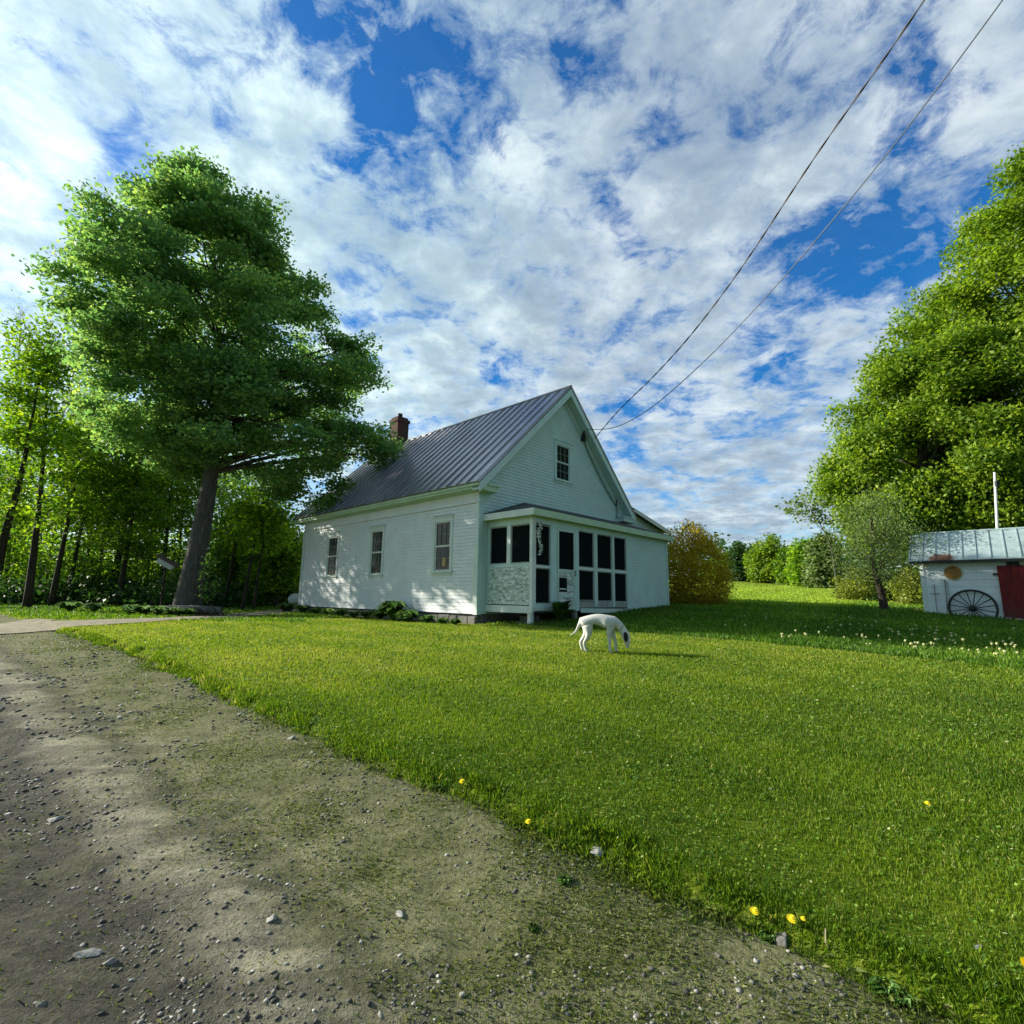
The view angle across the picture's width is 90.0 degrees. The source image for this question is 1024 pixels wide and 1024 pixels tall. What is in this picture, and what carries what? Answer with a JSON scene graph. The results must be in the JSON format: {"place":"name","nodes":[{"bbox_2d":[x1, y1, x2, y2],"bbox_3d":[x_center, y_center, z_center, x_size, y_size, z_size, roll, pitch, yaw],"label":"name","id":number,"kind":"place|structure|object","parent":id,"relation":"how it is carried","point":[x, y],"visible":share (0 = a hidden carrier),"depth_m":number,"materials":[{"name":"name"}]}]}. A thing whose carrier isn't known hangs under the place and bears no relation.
{"place":"outdoors","nodes":[
{"label":"outdoors","id":0,"kind":"place"},
{"bbox_2d":[0,609,299,633],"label":"driveway","id":1,"kind":"structure","parent":0,"point":[27,625],"depth_m":13.57,"materials":[{"name":"beige gravel"}]},
{"bbox_2d":[0,615,945,1023],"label":"dirt road","id":2,"kind":"structure","parent":0,"point":[138,817],"depth_m":2.60,"materials":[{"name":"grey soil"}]},
{"bbox_2d":[102,957,116,964],"bbox_3d":[-1.730,1.936,2.202,0.054,0.043,0.034,9,-12,-39],"label":"stone","id":3,"kind":"object","parent":2,"relation":"on","point":[113,960],"visible":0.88,"depth_m":2.19,"materials":[{"name":"grey stone"}]},
{"bbox_2d":[266,914,276,922],"bbox_3d":[-1.136,1.921,2.421,0.044,0.029,0.062,6,-11,-26],"label":"stone","id":4,"kind":"object","parent":2,"relation":"on","point":[273,917],"visible":1,"depth_m":2.41,"materials":[{"name":"grey stone"}]},
{"bbox_2d":[556,874,573,886],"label":"weed plant","id":5,"kind":"object","parent":2,"relation":"on","point":[567,881],"visible":0.99,"depth_m":2.70,"materials":[{"name":"green plant"}]},
{"bbox_2d":[758,929,775,943],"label":"weed plant","id":6,"kind":"object","parent":2,"relation":"on","point":[771,937],"visible":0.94,"depth_m":2.33,"materials":[{"name":"green plant"}]},
{"bbox_2d":[886,989,915,1008],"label":"weed plant","id":7,"kind":"object","parent":2,"relation":"on","point":[907,1001],"visible":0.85,"depth_m":1.99,"materials":[{"name":"green plant"}]},
{"bbox_2d":[0,580,1023,1023],"bbox_3d":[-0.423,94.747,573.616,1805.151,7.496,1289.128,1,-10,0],"label":"ground","id":8,"kind":"structure","parent":0,"point":[690,886],"depth_m":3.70,"materials":[{"name":"green plant"}]},
{"bbox_2d":[0,289,44,573],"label":"tree","id":9,"kind":"object","parent":8,"relation":"on","point":[16,452],"visible":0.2,"depth_m":34.55,"materials":[{"name":"green plant"}]},
{"bbox_2d":[0,405,56,568],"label":"woodland tree","id":10,"kind":"object","parent":8,"relation":"on","point":[6,452],"visible":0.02,"depth_m":36.02,"materials":[{"name":"green plant"}]},
{"bbox_2d":[0,397,60,578],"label":"woodland tree","id":11,"kind":"object","parent":8,"relation":"on","point":[27,487],"visible":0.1,"depth_m":27.42,"materials":[{"name":"green plant"}]},
{"bbox_2d":[0,459,73,581],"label":"woodland tree","id":12,"kind":"object","parent":8,"relation":"on","point":[8,560],"visible":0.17,"depth_m":30.14,"materials":[{"name":"green plant"}]},
{"bbox_2d":[34,1000,47,1006],"bbox_3d":[-1.812,1.894,1.968,0.052,0.025,0.028,1,-10,0],"label":"stone","id":13,"kind":"object","parent":8,"relation":"on","point":[43,1003],"visible":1,"depth_m":1.96,"materials":[{"name":"grey stone"}]},
{"bbox_2d":[22,347,63,567],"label":"bare tree","id":14,"kind":"object","parent":8,"relation":"on","point":[36,475],"visible":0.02,"depth_m":37.16,"materials":[{"name":"green plant"}]},
{"bbox_2d":[0,309,97,565],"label":"woodland tree","id":15,"kind":"object","parent":8,"relation":"on","point":[13,499],"visible":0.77,"depth_m":22.78,"materials":[{"name":"green plant"}]},
{"bbox_2d":[0,306,103,607],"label":"woodland tree","id":16,"kind":"object","parent":8,"relation":"on","point":[28,595],"visible":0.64,"depth_m":23.32,"materials":[{"name":"green plant"}]},
{"bbox_2d":[47,816,63,822],"bbox_3d":[-3.034,2.040,3.405,0.075,0.040,0.075,-6,-11,34],"label":"stone","id":17,"kind":"object","parent":8,"relation":"on","point":[49,820],"visible":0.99,"depth_m":3.39,"materials":[{"name":"stone"}]},
{"bbox_2d":[32,457,83,572],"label":"woodland tree","id":18,"kind":"object","parent":8,"relation":"on","point":[53,516],"visible":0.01,"depth_m":33.16,"materials":[{"name":"green plant"}]},
{"bbox_2d":[55,601,83,610],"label":"hosta plant","id":19,"kind":"object","parent":8,"relation":"on","point":[69,605],"visible":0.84,"depth_m":19.46,"materials":[{"name":"green plant"}]},
{"bbox_2d":[18,396,132,605],"bbox_3d":[-21.593,-0.674,25.320,4.421,11.117,4.332,1,-10,0],"label":"woodland tree","id":20,"kind":"object","parent":8,"relation":"on","point":[72,481],"visible":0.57,"depth_m":25.29,"materials":[{"name":"green plant"}]},
{"bbox_2d":[27,425,133,592],"bbox_3d":[-24.173,0.193,28.448,5.069,10.266,4.295,1,-10,0],"label":"woodland tree","id":21,"kind":"object","parent":8,"relation":"on","point":[78,542],"visible":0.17,"depth_m":27.92,"materials":[{"name":"green plant"}]},
{"bbox_2d":[53,451,120,580],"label":"woodland tree","id":22,"kind":"object","parent":8,"relation":"on","point":[67,543],"visible":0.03,"depth_m":30.64,"materials":[{"name":"green plant"}]},
{"bbox_2d":[72,948,102,957],"bbox_3d":[-1.867,1.943,2.248,0.119,0.032,0.046,2,-10,-6],"label":"stone","id":23,"kind":"object","parent":8,"relation":"on","point":[92,952],"visible":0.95,"depth_m":2.24,"materials":[{"name":"grey stone"}]},
{"bbox_2d":[79,602,106,611],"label":"hosta plant","id":24,"kind":"object","parent":8,"relation":"on","point":[94,606],"visible":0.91,"depth_m":18.98,"materials":[{"name":"green plant"}]},
{"bbox_2d":[75,455,147,573],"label":"woodland tree","id":25,"kind":"object","parent":8,"relation":"on","point":[97,530],"depth_m":29.41,"materials":[{"name":"green plant"}]},
{"bbox_2d":[35,411,193,589],"bbox_3d":[-22.530,-0.420,29.265,6.929,11.756,6.601,1,-10,0],"label":"young maple tree","id":26,"kind":"object","parent":8,"relation":"on","point":[165,486],"visible":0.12,"depth_m":28.65,"materials":[{"name":"green plant"}]},
{"bbox_2d":[10,508,229,583],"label":"forest backdrop","id":27,"kind":"structure","parent":8,"relation":"on","point":[54,546],"depth_m":45.45,"materials":[{"name":"green plant"}]},
{"bbox_2d":[2,522,247,601],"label":"undergrowth","id":28,"kind":"object","parent":8,"relation":"on","point":[91,561],"visible":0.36,"depth_m":28.88,"materials":[{"name":"green plant"}]},
{"bbox_2d":[117,604,138,613],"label":"hosta plant","id":29,"kind":"object","parent":8,"relation":"on","point":[126,607],"visible":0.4,"depth_m":17.68,"materials":[{"name":"green plant"}]},
{"bbox_2d":[80,447,186,604],"bbox_3d":[-19.874,0.834,27.137,4.923,8.713,3.762,1,-10,0],"label":"woodland tree","id":30,"kind":"object","parent":8,"relation":"on","point":[126,543],"visible":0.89,"depth_m":27.12,"materials":[{"name":"green plant"}]},
{"bbox_2d":[0,567,277,607],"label":"dark undergrowth","id":31,"kind":"object","parent":8,"relation":"on","point":[12,593],"visible":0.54,"depth_m":25.68,"materials":[{"name":"green plant"}]},
{"bbox_2d":[129,605,152,613],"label":"hosta plant","id":32,"kind":"object","parent":8,"relation":"on","point":[141,609],"visible":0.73,"depth_m":17.49,"materials":[{"name":"green plant"}]},
{"bbox_2d":[114,481,191,585],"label":"woodland tree","id":33,"kind":"object","parent":8,"relation":"on","point":[171,542],"visible":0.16,"depth_m":31.99,"materials":[{"name":"green plant"}]},
{"bbox_2d":[147,605,166,614],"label":"hosta plant","id":34,"kind":"object","parent":8,"relation":"on","point":[158,608],"visible":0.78,"depth_m":17.52,"materials":[{"name":"green plant"}]},
{"bbox_2d":[160,567,166,605],"bbox_3d":[-14.145,3.170,20.737,0.080,1.899,0.100,1,-10,0],"label":"wooden post","id":35,"kind":"object","parent":8,"relation":"on","point":[162,591],"visible":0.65,"depth_m":20.73,"materials":[{"name":"brown wood"}]},
{"bbox_2d":[156,554,179,569],"bbox_3d":[-14.120,2.117,20.907,0.880,0.440,0.480,35,-19,-12],"label":"birdhouse","id":36,"kind":"object","parent":35,"relation":"on","point":[165,562],"visible":1,"depth_m":20.78,"materials":[{"name":"white paint"}]},
{"bbox_2d":[115,456,225,580],"bbox_3d":[-20.949,-0.663,31.585,6.104,12.994,6.287,1,-10,0],"label":"woodland tree","id":37,"kind":"object","parent":8,"relation":"on","point":[168,528],"visible":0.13,"depth_m":30.94,"materials":[{"name":"green plant"}]},
{"bbox_2d":[163,607,181,614],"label":"hosta plant","id":38,"kind":"object","parent":8,"relation":"on","point":[176,610],"visible":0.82,"depth_m":17.29,"materials":[{"name":"green plant"}]},
{"bbox_2d":[0,602,347,623],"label":"shade grass","id":39,"kind":"structure","parent":8,"relation":"on","point":[111,609],"depth_m":17.69,"materials":[{"name":"green plant"}]},
{"bbox_2d":[147,482,217,568],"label":"woodland tree","id":40,"kind":"object","parent":8,"relation":"on","point":[182,548],"visible":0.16,"depth_m":33.92,"materials":[{"name":"green plant"}]},
{"bbox_2d":[179,608,197,615],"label":"hosta plant","id":41,"kind":"object","parent":8,"relation":"on","point":[189,611],"visible":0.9,"depth_m":17.52,"materials":[{"name":"green plant"}]},
{"bbox_2d":[160,605,221,614],"bbox_3d":[-11.450,3.484,18.125,2.434,0.366,0.349,0,-10,6],"label":"fallen log","id":42,"kind":"object","parent":8,"relation":"on","point":[219,609],"visible":0.45,"depth_m":17.98,"materials":[{"name":"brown wood"}]},
{"bbox_2d":[152,604,246,615],"bbox_3d":[-10.655,3.379,17.581,2.524,0.438,1.811,-3,-10,22],"label":"brush pile","id":43,"kind":"object","parent":8,"relation":"on","point":[208,614],"visible":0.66,"depth_m":17.66,"materials":[{"name":"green plant"}]},
{"bbox_2d":[195,548,222,605],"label":"sapling","id":44,"kind":"object","parent":8,"relation":"on","point":[209,585],"visible":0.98,"depth_m":18.70,"materials":[{"name":"green plant"}]},
{"bbox_2d":[11,141,408,605],"bbox_3d":[-10.822,-5.148,21.015,14.177,19.032,9.538,5,-10,-23],"label":"maple tree","id":45,"kind":"object","parent":8,"relation":"on","point":[178,367],"visible":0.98,"depth_m":18.97,"materials":[{"name":"green plant"}]},
{"bbox_2d":[172,452,261,541],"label":"woodland tree","id":46,"kind":"object","parent":8,"relation":"on","point":[216,507],"visible":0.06,"depth_m":32.47,"materials":[{"name":"green plant"}]},
{"bbox_2d":[209,472,291,606],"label":"woodland tree","id":47,"kind":"object","parent":8,"relation":"on","point":[236,495],"visible":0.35,"depth_m":25.71,"materials":[{"name":"green plant"}]},
{"bbox_2d":[205,526,302,605],"bbox_3d":[-14.924,3.442,30.797,10.268,6.025,7.271,1,-10,0],"label":"hedge","id":48,"kind":"object","parent":8,"relation":"on","point":[283,596],"visible":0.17,"depth_m":29.06,"materials":[{"name":"green plant"}]},
{"bbox_2d":[214,480,300,609],"bbox_3d":[-11.873,1.603,23.921,3.748,6.453,4.016,-4,-11,25],"label":"woodland tree","id":49,"kind":"object","parent":8,"relation":"on","point":[236,510],"visible":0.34,"depth_m":23.70,"materials":[{"name":"green plant"}]},
{"bbox_2d":[226,492,304,609],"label":"woodland tree","id":50,"kind":"object","parent":8,"relation":"on","point":[278,530],"visible":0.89,"depth_m":23.40,"materials":[{"name":"green plant"}]},
{"bbox_2d":[234,523,303,607],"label":"woodland tree","id":51,"kind":"object","parent":8,"relation":"on","point":[287,566],"visible":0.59,"depth_m":26.32,"materials":[{"name":"green plant"}]},
{"bbox_2d":[279,602,297,611],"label":"hosta plant","id":52,"kind":"object","parent":8,"relation":"on","point":[288,607],"visible":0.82,"depth_m":21.56,"materials":[{"name":"green plant"}]},
{"bbox_2d":[288,593,298,603],"bbox_3d":[-10.019,4.375,25.098,1.900,0.996,0.593,1,-10,0],"label":"gas tank","id":53,"kind":"object","parent":8,"relation":"on","point":[293,598],"visible":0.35,"depth_m":24.86,"materials":[{"name":"white metal"}]},
{"bbox_2d":[293,605,310,611],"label":"hosta plant","id":54,"kind":"object","parent":8,"relation":"on","point":[301,608],"visible":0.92,"depth_m":20.86,"materials":[{"name":"green plant"}]},
{"bbox_2d":[321,608,334,613],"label":"hosta plant","id":55,"kind":"object","parent":8,"relation":"on","point":[328,610],"visible":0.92,"depth_m":19.50,"materials":[{"name":"green plant"}]},
{"bbox_2d":[333,609,348,614],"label":"hosta plant","id":56,"kind":"object","parent":8,"relation":"on","point":[341,611],"visible":0.84,"depth_m":18.81,"materials":[{"name":"green plant"}]},
{"bbox_2d":[346,611,360,617],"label":"hosta plant","id":57,"kind":"object","parent":8,"relation":"on","point":[354,614],"visible":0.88,"depth_m":18.24,"materials":[{"name":"green plant"}]},
{"bbox_2d":[359,611,372,617],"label":"hosta plant","id":58,"kind":"object","parent":8,"relation":"on","point":[366,614],"visible":0.72,"depth_m":17.62,"materials":[{"name":"green plant"}]},
{"bbox_2d":[368,609,386,618],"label":"hosta plant","id":59,"kind":"object","parent":8,"relation":"on","point":[379,615],"visible":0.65,"depth_m":16.90,"materials":[{"name":"green plant"}]},
{"bbox_2d":[375,600,408,620],"bbox_3d":[-3.891,3.182,16.507,1.116,0.657,1.124,1,-10,0],"label":"hosta plant","id":60,"kind":"object","parent":8,"relation":"on","point":[390,609],"visible":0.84,"depth_m":16.33,"materials":[{"name":"green plant"}]},
{"bbox_2d":[395,609,420,621],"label":"hosta plant","id":61,"kind":"object","parent":8,"relation":"on","point":[407,615],"visible":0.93,"depth_m":15.78,"materials":[{"name":"green plant"}]},
{"bbox_2d":[419,615,435,622],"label":"hosta plant","id":62,"kind":"object","parent":8,"relation":"on","point":[426,618],"visible":0.87,"depth_m":15.29,"materials":[{"name":"green plant"}]},
{"bbox_2d":[293,385,672,624],"bbox_3d":[-0.654,-0.166,22.795,13.810,10.660,12.221,-8,-13,43],"label":"farmhouse","id":63,"kind":"object","parent":8,"relation":"on","point":[441,522],"visible":0.67,"depth_m":17.46,"materials":[{"name":"white paint"}]},
{"bbox_2d":[323,532,339,579],"bbox_3d":[-7.355,1.797,20.929,1.080,1.895,0.113,-8,-13,43],"label":"window","id":64,"kind":"structure","parent":63,"relation":"in","point":[332,550],"depth_m":20.98,"materials":[{"name":"white paint"}]},
{"bbox_2d":[366,525,385,577],"bbox_3d":[-4.960,1.459,18.706,1.050,1.895,0.113,-8,-13,43],"label":"window","id":65,"kind":"structure","parent":63,"relation":"in","point":[377,533],"depth_m":18.75,"materials":[{"name":"white paint"}]},
{"bbox_2d":[429,514,453,575],"bbox_3d":[-2.200,1.060,16.146,1.060,1.875,0.113,-8,-13,43],"label":"window","id":66,"kind":"structure","parent":63,"relation":"in","point":[442,541],"depth_m":16.18,"materials":[{"name":"white paint"}]},
{"bbox_2d":[536,520,542,554],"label":"hanging vine","id":67,"kind":"object","parent":63,"relation":"hanging from","point":[539,532],"visible":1,"depth_m":14.06,"materials":[{"name":"white plant"}]},
{"bbox_2d":[554,438,573,486],"bbox_3d":[1.854,-1.779,18.480,0.113,1.605,1.080,-8,-13,43],"label":"window","id":68,"kind":"structure","parent":63,"relation":"in","point":[563,449],"depth_m":18.51,"materials":[{"name":"white paint"}]},
{"bbox_2d":[557,528,575,608],"bbox_3d":[1.615,1.670,15.046,0.102,2.344,0.860,-8,-13,43],"label":"screen door","id":69,"kind":"structure","parent":63,"relation":"in","point":[566,573],"depth_m":15.07,"materials":[{"name":"white paint"}]},
{"bbox_2d":[595,0,924,437],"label":"power cable","id":70,"kind":"object","parent":63,"relation":"attached to","point":[866,83],"visible":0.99,"depth_m":9.84,"materials":[{"name":"black rubber"}]},
{"bbox_2d":[586,0,1002,429],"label":"telephone wire","id":71,"kind":"object","parent":63,"relation":"attached to","point":[839,211],"visible":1,"depth_m":9.35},
{"bbox_2d":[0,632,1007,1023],"bbox_3d":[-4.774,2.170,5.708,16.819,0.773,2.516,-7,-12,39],"label":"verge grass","id":72,"kind":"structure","parent":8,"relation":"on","point":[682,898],"depth_m":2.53,"materials":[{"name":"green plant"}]},
{"bbox_2d":[529,922,539,933],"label":"weed plant","id":73,"kind":"object","parent":8,"relation":"on","point":[534,929],"visible":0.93,"depth_m":2.38,"materials":[{"name":"green plant"}]},
{"bbox_2d":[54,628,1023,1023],"bbox_3d":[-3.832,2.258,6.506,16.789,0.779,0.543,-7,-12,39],"label":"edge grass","id":74,"kind":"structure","parent":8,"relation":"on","point":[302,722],"depth_m":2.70,"materials":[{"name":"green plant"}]},
{"bbox_2d":[549,600,575,622],"bbox_3d":[1.375,2.746,14.053,0.782,0.653,0.777,1,-10,0],"label":"upright plant","id":75,"kind":"object","parent":8,"relation":"on","point":[560,610],"visible":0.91,"depth_m":13.89,"materials":[{"name":"green plant"}]},
{"bbox_2d":[111,627,1023,1023],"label":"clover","id":76,"kind":"object","parent":8,"relation":"on","point":[661,669],"visible":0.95,"depth_m":4.71,"materials":[{"name":"green plant"}]},
{"bbox_2d":[591,846,603,856],"bbox_3d":[0.479,1.959,2.975,0.071,0.030,0.144,3,-10,-15],"label":"stone","id":77,"kind":"object","parent":8,"relation":"on","point":[597,852],"visible":0.73,"depth_m":2.93,"materials":[{"name":"grey stone"}]},
{"bbox_2d":[570,614,629,652],"bbox_3d":[1.467,2.019,8.552,0.986,0.624,0.258,-1,-10,10],"label":"dog","id":78,"kind":"object","parent":8,"relation":"on","point":[610,624],"visible":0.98,"depth_m":8.47},
{"bbox_2d":[661,518,737,605],"bbox_3d":[7.728,2.509,21.878,3.501,4.531,3.537,1,-10,0],"label":"amber shrub","id":79,"kind":"object","parent":8,"relation":"on","point":[685,564],"visible":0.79,"depth_m":21.24,"materials":[{"name":"yellow plant"}]},
{"bbox_2d":[724,540,750,581],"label":"spruce tree","id":80,"kind":"object","parent":8,"relation":"on","point":[737,551],"visible":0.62,"depth_m":61.10,"materials":[{"name":"green plant"}]},
{"bbox_2d":[482,580,1023,669],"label":"tall grass","id":81,"kind":"structure","parent":8,"relation":"on","point":[994,627],"depth_m":13.66,"materials":[{"name":"green plant"}]},
{"bbox_2d":[750,907,759,917],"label":"dandelion","id":82,"kind":"object","parent":8,"relation":"on","point":[754,910],"visible":1,"depth_m":2.40,"materials":[{"name":"yellow plant"}]},
{"bbox_2d":[742,532,785,583],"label":"distant tree","id":83,"kind":"object","parent":8,"relation":"on","point":[759,560],"visible":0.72,"depth_m":57.28,"materials":[{"name":"green plant"}]},
{"bbox_2d":[774,931,787,948],"bbox_3d":[1.222,1.945,2.336,0.065,0.068,0.114,-4,-11,28],"label":"stone","id":84,"kind":"object","parent":8,"relation":"on","point":[781,939],"visible":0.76,"depth_m":2.30,"materials":[{"name":"grey stone"}]},
{"bbox_2d":[770,545,795,584],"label":"distant tree","id":85,"kind":"object","parent":8,"relation":"on","point":[781,554],"visible":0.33,"depth_m":54.57,"materials":[{"name":"green plant"}]},
{"bbox_2d":[786,914,796,928],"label":"dandelion","id":86,"kind":"object","parent":8,"relation":"on","point":[791,918],"visible":1,"depth_m":2.32,"materials":[{"name":"yellow plant"}]},
{"bbox_2d":[668,528,920,582],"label":"wood","id":87,"kind":"object","parent":8,"relation":"on","point":[723,541],"visible":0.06,"depth_m":101.80,"materials":[{"name":"green plant"}]},
{"bbox_2d":[781,537,814,587],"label":"distant tree","id":88,"kind":"object","parent":8,"relation":"on","point":[795,555],"visible":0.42,"depth_m":49.62,"materials":[{"name":"green plant"}]},
{"bbox_2d":[774,489,837,597],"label":"young maple tree","id":89,"kind":"object","parent":8,"relation":"on","point":[816,513],"visible":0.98,"depth_m":27.38,"materials":[{"name":"green plant"}]},
{"bbox_2d":[798,530,848,588],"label":"distant tree","id":90,"kind":"object","parent":8,"relation":"on","point":[817,576],"visible":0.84,"depth_m":45.19,"materials":[{"name":"green plant"}]},
{"bbox_2d":[828,567,877,600],"bbox_3d":[17.193,3.806,25.762,2.312,2.089,2.424,1,-10,0],"label":"yellow shrub","id":91,"kind":"object","parent":8,"relation":"on","point":[842,591],"visible":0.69,"depth_m":25.41,"materials":[{"name":"green plant"}]},
{"bbox_2d":[815,479,945,608],"bbox_3d":[13.776,1.400,19.419,4.164,5.199,4.042,1,-10,0],"label":"fruit tree","id":92,"kind":"object","parent":8,"relation":"on","point":[875,541],"visible":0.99,"depth_m":19.26,"materials":[{"name":"green plant"}]},
{"bbox_2d":[865,975,905,995],"bbox_3d":[1.505,1.914,2.066,0.134,0.053,0.120,-5,-11,32],"label":"weed plant","id":93,"kind":"object","parent":8,"relation":"on","point":[877,986],"visible":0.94,"depth_m":2.05,"materials":[{"name":"green plant"}]},
{"bbox_2d":[865,569,907,600],"bbox_3d":[19.381,4.077,26.664,2.285,2.377,2.419,1,-10,0],"label":"undergrowth shrub","id":94,"kind":"object","parent":8,"relation":"on","point":[885,590],"visible":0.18,"depth_m":26.33,"materials":[{"name":"green plant"}]},
{"bbox_2d":[882,565,922,604],"bbox_3d":[17.626,3.457,22.844,1.870,2.339,1.904,1,-10,0],"label":"yellow shrub","id":95,"kind":"object","parent":8,"relation":"on","point":[907,595],"visible":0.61,"depth_m":22.64,"materials":[{"name":"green plant"}]},
{"bbox_2d":[804,314,1023,554],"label":"maple tree","id":96,"kind":"object","parent":8,"relation":"on","point":[878,440],"visible":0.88,"depth_m":24.91,"materials":[{"name":"green plant"}]},
{"bbox_2d":[861,141,1023,493],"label":"maple tree","id":97,"kind":"object","parent":8,"relation":"on","point":[999,253],"visible":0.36,"depth_m":27.14,"materials":[{"name":"green plant"}]},
{"bbox_2d":[908,527,1023,619],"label":"garden shed","id":98,"kind":"structure","parent":8,"relation":"on","point":[990,562],"depth_m":17.27,"materials":[{"name":"white paint"}]},
{"bbox_2d":[943,565,962,579],"bbox_3d":[15.079,2.078,17.511,0.498,0.498,0.034,-8,-13,43],"label":"round plaque","id":99,"kind":"object","parent":98,"relation":"attached to","point":[951,572],"visible":1,"depth_m":17.50,"materials":[{"name":"paint"}]},
{"bbox_2d":[997,562,1023,618],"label":"door","id":100,"kind":"structure","parent":98,"relation":"in","point":[1014,566],"depth_m":16.42,"materials":[{"name":"red paint"}]},
{"bbox_2d":[948,589,998,617],"bbox_3d":[15.217,3.183,16.916,1.272,1.272,0.190,-8,-22,43],"label":"wagon wheel","id":101,"kind":"object","parent":8,"relation":"on","point":[973,607],"visible":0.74,"depth_m":16.91,"materials":[{"name":"black metal"}]},
{"bbox_2d":[993,472,999,527],"bbox_3d":[19.637,1.195,20.594,0.524,5.773,0.199,1,-10,0],"label":"utility pole","id":102,"kind":"object","parent":8,"relation":"on","point":[996,483],"visible":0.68,"depth_m":20.88,"materials":[{"name":"white metal"}]},
{"bbox_2d":[0,0,1023,581],"label":"sky","id":103,"kind":"structure","parent":0,"point":[522,200],"materials":[{"name":"blue"}]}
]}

